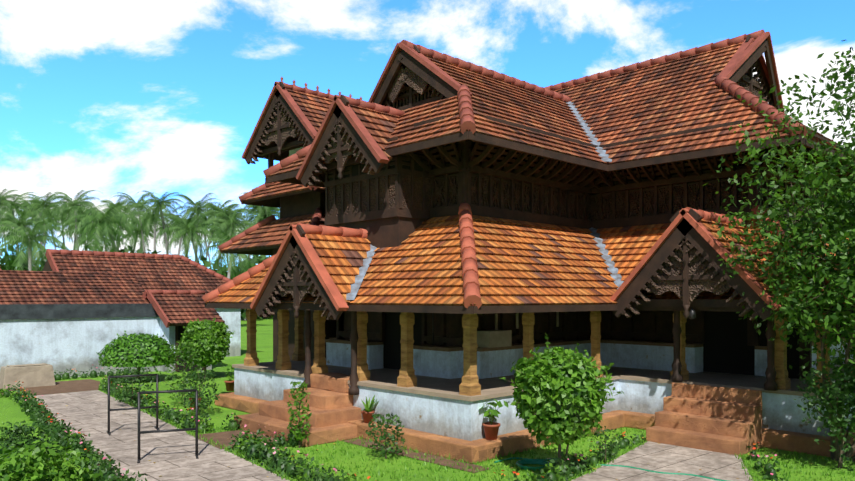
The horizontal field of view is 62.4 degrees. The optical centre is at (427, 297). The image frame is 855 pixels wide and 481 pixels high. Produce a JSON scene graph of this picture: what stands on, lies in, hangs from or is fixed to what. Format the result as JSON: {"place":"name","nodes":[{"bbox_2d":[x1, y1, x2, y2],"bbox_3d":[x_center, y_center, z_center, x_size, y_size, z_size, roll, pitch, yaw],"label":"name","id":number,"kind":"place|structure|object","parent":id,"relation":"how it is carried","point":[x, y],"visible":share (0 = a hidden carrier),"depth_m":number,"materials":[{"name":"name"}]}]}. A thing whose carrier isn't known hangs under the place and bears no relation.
{"place":"outdoors","nodes":[
{"label":"outdoors","id":0,"kind":"place"},
{"bbox_2d":[0,308,240,377],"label":"outbuilding wall","id":1,"kind":"structure","parent":0,"point":[62,345],"depth_m":23.34,"materials":[{"name":"white paint"}]},
{"bbox_2d":[0,304,158,319],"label":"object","id":2,"kind":"object","parent":1,"relation":"on","point":[34,311],"visible":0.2,"depth_m":23.20,"materials":[{"name":"grey paint"}]},
{"bbox_2d":[42,260,219,371],"bbox_3d":[-12.186,0.480,27.234,2.563,4.300,10.051,0,0,-64],"label":"building woodwork","id":3,"kind":"object","parent":1,"relation":"attached to","point":[47,267],"visible":0.12,"depth_m":24.85,"materials":[{"name":"brown wood"}]},
{"bbox_2d":[188,387,208,408],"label":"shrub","id":4,"kind":"object","parent":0,"point":[198,398],"visible":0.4,"depth_m":16.67,"materials":[{"name":"green plant"}]},
{"bbox_2d":[289,147,302,155],"bbox_3d":[-2.263,-4.120,22.226,3.800,1.100,1.700,0,0,-44],"label":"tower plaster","id":5,"kind":"object","parent":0,"point":[292,152],"depth_m":21.35,"materials":[{"name":"green paint"}]},
{"bbox_2d":[0,317,854,480],"bbox_3d":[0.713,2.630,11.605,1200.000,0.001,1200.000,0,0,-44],"label":"lawn","id":6,"kind":"structure","parent":0,"point":[11,412],"depth_m":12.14,"materials":[{"name":"green plant"}]},
{"bbox_2d":[0,420,147,480],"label":"bush","id":7,"kind":"object","parent":6,"relation":"on","point":[33,458],"visible":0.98,"depth_m":9.21,"materials":[{"name":"green plant"}]},
{"bbox_2d":[0,254,226,323],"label":"building roof tiles","id":8,"kind":"object","parent":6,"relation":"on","point":[83,279],"visible":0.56,"depth_m":25.69,"materials":[{"name":"red tile"}]},
{"bbox_2d":[45,249,230,327],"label":"roof ridge tiles","id":9,"kind":"object","parent":8,"relation":"on","point":[145,296],"visible":0.58,"depth_m":28.50,"materials":[{"name":"red tile"}]},
{"bbox_2d":[110,367,153,403],"bbox_3d":[-7.171,2.164,17.190,1.019,0.932,0.978,0,0,-44],"label":"lawn shrub","id":10,"kind":"object","parent":6,"relation":"on","point":[128,387],"visible":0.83,"depth_m":17.09,"materials":[{"name":"green plant"}]},
{"bbox_2d":[0,244,272,319],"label":"trees","id":11,"kind":"object","parent":6,"relation":"on","point":[260,258],"visible":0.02,"depth_m":79.80,"materials":[{"name":"green plant"}]},
{"bbox_2d":[96,330,180,379],"bbox_3d":[-9.100,1.822,22.311,2.465,1.616,2.338,0,0,-44],"label":"mushroom topiary","id":12,"kind":"object","parent":6,"relation":"on","point":[140,350],"visible":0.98,"depth_m":21.57,"materials":[{"name":"green plant"}]},
{"bbox_2d":[0,189,279,319],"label":"palms","id":13,"kind":"object","parent":6,"relation":"on","point":[89,224],"visible":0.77,"depth_m":83.32,"materials":[{"name":"green plant"}]},
{"bbox_2d":[164,343,203,399],"bbox_3d":[-5.910,1.861,17.175,0.940,1.538,0.926,0,0,-44],"label":"porch shrub","id":14,"kind":"object","parent":6,"relation":"on","point":[184,346],"visible":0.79,"depth_m":17.09,"materials":[{"name":"green plant"}]},
{"bbox_2d":[177,369,219,415],"bbox_3d":[-5.090,2.108,15.743,0.934,1.045,0.941,0,0,-44],"label":"lawn shrub","id":15,"kind":"object","parent":6,"relation":"on","point":[204,379],"visible":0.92,"depth_m":15.69,"materials":[{"name":"green plant"}]},
{"bbox_2d":[176,318,234,376],"bbox_3d":[-7.305,1.644,22.996,1.837,1.972,1.824,0,0,-44],"label":"round shrub","id":16,"kind":"object","parent":6,"relation":"on","point":[209,340],"visible":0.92,"depth_m":22.54,"materials":[{"name":"green plant"}]},
{"bbox_2d":[222,364,233,390],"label":"potted plant","id":17,"kind":"object","parent":6,"relation":"on","point":[229,383],"visible":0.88,"depth_m":19.85,"materials":[{"name":"green plant"}]},
{"bbox_2d":[222,82,335,360],"bbox_3d":[-2.263,-1.776,22.226,6.800,8.812,4.700,0,0,-44],"label":"tower timber framing","id":18,"kind":"object","parent":6,"relation":"on","point":[301,203],"visible":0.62,"depth_m":20.72,"materials":[{"name":"brown wood"}]},
{"bbox_2d":[219,89,332,250],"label":"tower roof tiles","id":19,"kind":"object","parent":18,"relation":"attached to","point":[314,108],"visible":0.06,"depth_m":20.39,"materials":[{"name":"brown tile"}]},
{"bbox_2d":[287,381,311,447],"bbox_3d":[-2.232,2.037,12.319,0.464,1.186,0.458,0,0,-44],"label":"columnar shrub","id":20,"kind":"object","parent":6,"relation":"on","point":[302,386],"visible":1,"depth_m":12.29,"materials":[{"name":"green plant"}]},
{"bbox_2d":[2,379,751,480],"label":"garden paths","id":21,"kind":"structure","parent":6,"relation":"on","point":[86,409],"depth_m":11.78,"materials":[{"name":"stone"}]},
{"bbox_2d":[0,363,55,388],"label":"stone block","id":22,"kind":"structure","parent":21,"relation":"on","point":[35,375],"depth_m":20.56,"materials":[{"name":"beige stone"}]},
{"bbox_2d":[106,374,159,434],"bbox_3d":[-5.756,2.070,13.807,0.929,1.123,0.400,0,0,-31],"label":"barrier","id":23,"kind":"object","parent":21,"relation":"on","point":[132,408],"visible":0.98,"depth_m":13.77,"materials":[{"name":"black metal"}]},
{"bbox_2d":[137,389,198,462],"bbox_3d":[-4.224,2.070,11.493,0.926,1.123,0.400,0,0,-21],"label":"barrier","id":24,"kind":"object","parent":21,"relation":"on","point":[184,429],"visible":0.96,"depth_m":11.50,"materials":[{"name":"black metal"}]},
{"bbox_2d":[56,402,851,479],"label":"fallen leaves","id":25,"kind":"object","parent":21,"relation":"on","point":[512,467],"visible":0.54,"depth_m":11.36,"materials":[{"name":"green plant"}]},
{"bbox_2d":[365,413,405,458],"bbox_3d":[-0.678,2.256,11.521,0.663,0.750,0.654,0,0,-44],"label":"shrub","id":26,"kind":"object","parent":6,"relation":"on","point":[385,436],"visible":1,"depth_m":11.45,"materials":[{"name":"green plant"}]},
{"bbox_2d":[0,366,787,480],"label":"garden flower borders","id":27,"kind":"object","parent":6,"relation":"on","point":[250,445],"visible":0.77,"depth_m":11.58,"materials":[{"name":"green plant"}]},
{"bbox_2d":[234,372,761,454],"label":"entrance steps","id":28,"kind":"structure","parent":6,"relation":"on","point":[726,420],"depth_m":12.89,"materials":[{"name":"brown stone"}]},
{"bbox_2d":[205,35,854,394],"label":"timber framework","id":29,"kind":"object","parent":6,"relation":"on","point":[397,225],"visible":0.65,"depth_m":14.85,"materials":[{"name":"brown wood"}]},
{"bbox_2d":[178,70,814,378],"bbox_3d":[2.383,-1.850,22.416,15.560,8.960,19.210,0,0,-44],"label":"dark palace interior","id":30,"kind":"object","parent":29,"relation":"in","point":[726,349],"visible":0.15,"depth_m":15.31,"materials":[{"name":"black wood"}]},
{"bbox_2d":[250,63,771,319],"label":"gable carvings","id":31,"kind":"object","parent":29,"relation":"attached to","point":[418,84],"visible":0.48,"depth_m":14.33,"materials":[{"name":"brown wood"}]},
{"bbox_2d":[207,215,853,305],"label":"palace veranda roof tiles","id":32,"kind":"object","parent":29,"relation":"attached to","point":[519,263],"visible":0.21,"depth_m":13.71,"materials":[{"name":"orange tile"}]},
{"bbox_2d":[202,203,854,310],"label":"ridge tiles","id":33,"kind":"object","parent":32,"relation":"on","point":[471,284],"visible":0.52,"depth_m":13.24,"materials":[{"name":"brown tile"}]},
{"bbox_2d":[265,40,852,176],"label":"palace roof tiles","id":34,"kind":"object","parent":29,"relation":"attached to","point":[680,94],"visible":0.29,"depth_m":16.19,"materials":[{"name":"brown tile"}]},
{"bbox_2d":[218,29,807,252],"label":"roof ridge tiles","id":35,"kind":"object","parent":34,"relation":"on","point":[738,59],"visible":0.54,"depth_m":17.26,"materials":[{"name":"brown tile"}]},
{"bbox_2d":[328,174,834,221],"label":"palace carved panels","id":36,"kind":"object","parent":29,"relation":"attached to","point":[663,200],"visible":0.33,"depth_m":15.43,"materials":[{"name":"brown wood"}]},
{"bbox_2d":[325,337,844,351],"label":"floor","id":37,"kind":"structure","parent":29,"relation":"attached to","point":[516,345],"depth_m":15.85,"materials":[{"name":"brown wood"}]},
{"bbox_2d":[432,312,558,344],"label":"posts","id":38,"kind":"object","parent":37,"relation":"on","point":[496,320],"visible":0.33,"depth_m":14.98,"materials":[{"name":"brown wood"}]},
{"bbox_2d":[688,307,695,318],"bbox_3d":[4.872,-0.295,12.988,0.129,1.390,0.129,0,0,-44],"label":"hanging lamp","id":39,"kind":"object","parent":29,"relation":"attached to","point":[692,312],"visible":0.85,"depth_m":12.95,"materials":[{"name":"black metal"}]},
{"bbox_2d":[215,392,854,462],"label":"plinth base","id":40,"kind":"object","parent":6,"relation":"on","point":[479,450],"visible":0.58,"depth_m":12.09,"materials":[{"name":"brown stone"}]},
{"bbox_2d":[356,395,376,422],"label":"potted plant","id":41,"kind":"object","parent":40,"relation":"on","point":[367,412],"visible":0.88,"depth_m":13.19,"materials":[{"name":"plant"}]},
{"bbox_2d":[480,397,502,439],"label":"potted plant","id":42,"kind":"object","parent":40,"relation":"on","point":[491,429],"visible":0.98,"depth_m":11.62,"materials":[{"name":"ceramic"}]},
{"bbox_2d":[234,341,853,440],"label":"white plinth wall","id":43,"kind":"structure","parent":40,"relation":"on","point":[456,418],"depth_m":14.31,"materials":[{"name":"white paint"}]},
{"bbox_2d":[232,358,854,400],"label":"palace veranda floor","id":44,"kind":"structure","parent":43,"relation":"on","point":[386,378],"depth_m":13.88,"materials":[{"name":"grey stone"}]},
{"bbox_2d":[244,309,854,395],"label":"veranda columns","id":45,"kind":"structure","parent":44,"relation":"on","point":[469,385],"depth_m":13.84,"materials":[{"name":"brown wood"}]},
{"bbox_2d":[500,333,623,462],"bbox_3d":[1.924,1.572,10.341,1.757,2.123,1.538,0,0,-10],"label":"round clipped tree","id":46,"kind":"object","parent":6,"relation":"on","point":[557,400],"visible":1,"depth_m":9.96,"materials":[{"name":"green plant"}]},
{"bbox_2d":[589,426,621,459],"bbox_3d":[2.834,2.341,11.222,0.498,0.582,0.497,0,0,-44],"label":"shrub","id":47,"kind":"object","parent":6,"relation":"on","point":[606,438],"visible":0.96,"depth_m":11.18,"materials":[{"name":"green plant"}]},
{"bbox_2d":[494,457,727,480],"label":"garden hose","id":48,"kind":"object","parent":6,"relation":"on","point":[521,463],"visible":0.73,"depth_m":10.91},
{"bbox_2d":[703,40,854,460],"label":"tall tree","id":49,"kind":"object","parent":6,"relation":"on","point":[814,242],"visible":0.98,"depth_m":11.23,"materials":[{"name":"green plant"}]},
{"bbox_2d":[794,355,854,468],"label":"shrub","id":50,"kind":"object","parent":6,"relation":"on","point":[834,403],"visible":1,"depth_m":10.76,"materials":[{"name":"green plant"}]},
{"bbox_2d":[0,0,854,269],"label":"sky","id":51,"kind":"structure","parent":0,"point":[109,97],"materials":[{"name":"blue"}]},
{"bbox_2d":[346,101,623,299],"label":"palace valley gutters","id":52,"kind":"object","parent":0,"point":[359,278],"visible":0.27,"depth_m":15.72,"materials":[{"name":"grey metal"}]},
{"bbox_2d":[477,330,511,347],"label":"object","id":53,"kind":"object","parent":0,"point":[492,338],"visible":0.86,"depth_m":14.40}
]}

